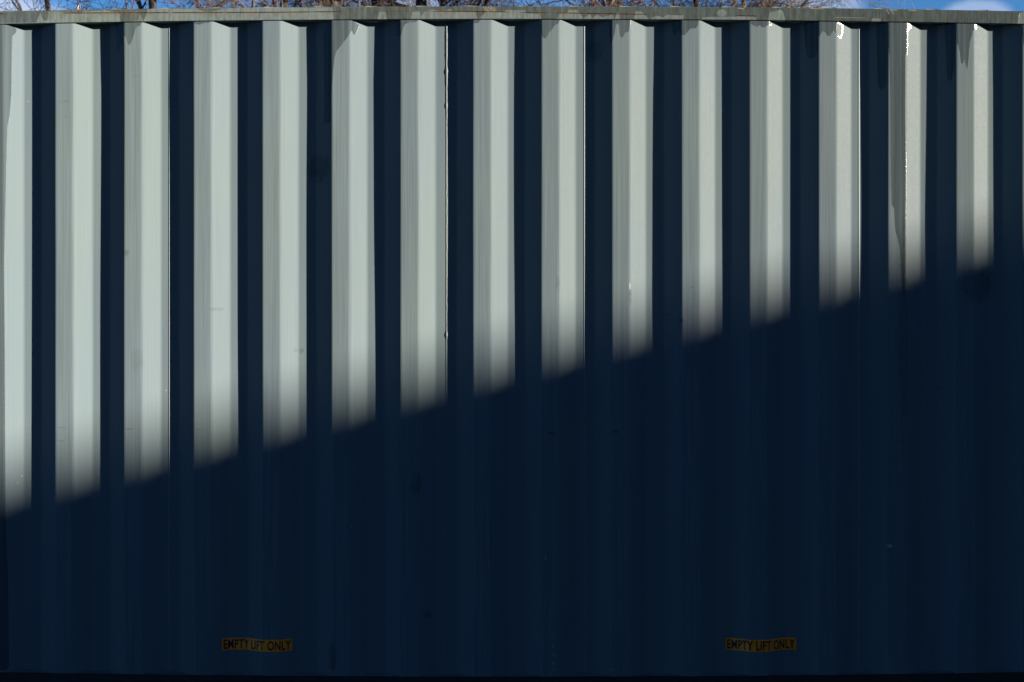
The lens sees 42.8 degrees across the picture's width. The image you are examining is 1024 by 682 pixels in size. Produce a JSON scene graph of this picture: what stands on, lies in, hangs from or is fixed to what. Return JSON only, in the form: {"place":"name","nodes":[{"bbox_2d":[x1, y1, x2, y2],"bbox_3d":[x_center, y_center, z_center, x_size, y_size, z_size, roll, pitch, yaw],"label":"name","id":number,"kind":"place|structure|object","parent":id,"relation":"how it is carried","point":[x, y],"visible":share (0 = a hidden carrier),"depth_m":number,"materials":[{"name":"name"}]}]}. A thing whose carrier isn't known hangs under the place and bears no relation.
{"place":"outdoors","nodes":[
{"label":"outdoors","id":0,"kind":"place"},
{"bbox_2d":[0,0,1023,10],"label":"sky","id":1,"kind":"structure","parent":0,"point":[991,5],"materials":[{"name":"blue"}]},
{"label":"ground","id":2,"kind":"structure","parent":0,"visible":0},
{"bbox_2d":[0,0,236,10],"bbox_3d":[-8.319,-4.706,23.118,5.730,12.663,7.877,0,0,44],"label":"bare tree","id":3,"kind":"object","parent":2,"relation":"on","point":[47,4],"visible":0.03,"depth_m":23.01,"materials":[{"name":"brown plant"}]},
{"bbox_2d":[24,0,354,9],"bbox_3d":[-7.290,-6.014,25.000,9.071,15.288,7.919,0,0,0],"label":"bare tree","id":4,"kind":"object","parent":2,"relation":"on","point":[153,4],"visible":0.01,"depth_m":24.14,"materials":[{"name":"brown plant"}]},
{"bbox_2d":[142,0,433,8],"bbox_3d":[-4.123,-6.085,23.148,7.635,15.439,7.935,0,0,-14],"label":"bare tree","id":5,"kind":"object","parent":2,"relation":"on","point":[283,3],"visible":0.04,"depth_m":21.64,"materials":[{"name":"brown plant"}]},
{"bbox_2d":[204,0,455,7],"bbox_3d":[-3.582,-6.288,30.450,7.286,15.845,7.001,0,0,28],"label":"bare tree","id":6,"kind":"object","parent":2,"relation":"on","point":[405,2],"visible":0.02,"depth_m":30.68,"materials":[{"name":"brown plant"}]},
{"bbox_2d":[261,0,515,6],"bbox_3d":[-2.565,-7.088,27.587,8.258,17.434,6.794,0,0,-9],"label":"bare tree","id":7,"kind":"object","parent":2,"relation":"on","point":[421,2],"visible":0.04,"depth_m":26.89,"materials":[{"name":"brown plant"}]},
{"bbox_2d":[278,0,535,6],"bbox_3d":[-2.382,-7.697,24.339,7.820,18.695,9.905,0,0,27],"label":"bare tree","id":8,"kind":"object","parent":2,"relation":"on","point":[374,2],"visible":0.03,"depth_m":24.16,"materials":[{"name":"brown plant"}]},
{"bbox_2d":[0,6,1023,681],"bbox_3d":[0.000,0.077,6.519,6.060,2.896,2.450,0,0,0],"label":"shipping container","id":9,"kind":"object","parent":2,"relation":"on","point":[512,344],"visible":1,"depth_m":5.32,"materials":[{"name":"metal"}]},
{"bbox_2d":[513,0,794,7],"bbox_3d":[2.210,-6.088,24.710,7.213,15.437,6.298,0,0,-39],"label":"bare tree","id":10,"kind":"object","parent":2,"relation":"on","point":[611,2],"visible":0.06,"depth_m":23.32,"materials":[{"name":"brown plant"}]},
{"bbox_2d":[473,0,914,8],"bbox_3d":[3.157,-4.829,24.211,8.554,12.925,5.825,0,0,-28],"label":"bare tree","id":11,"kind":"object","parent":2,"relation":"on","point":[771,3],"visible":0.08,"depth_m":23.62,"materials":[{"name":"brown plant"}]}
]}

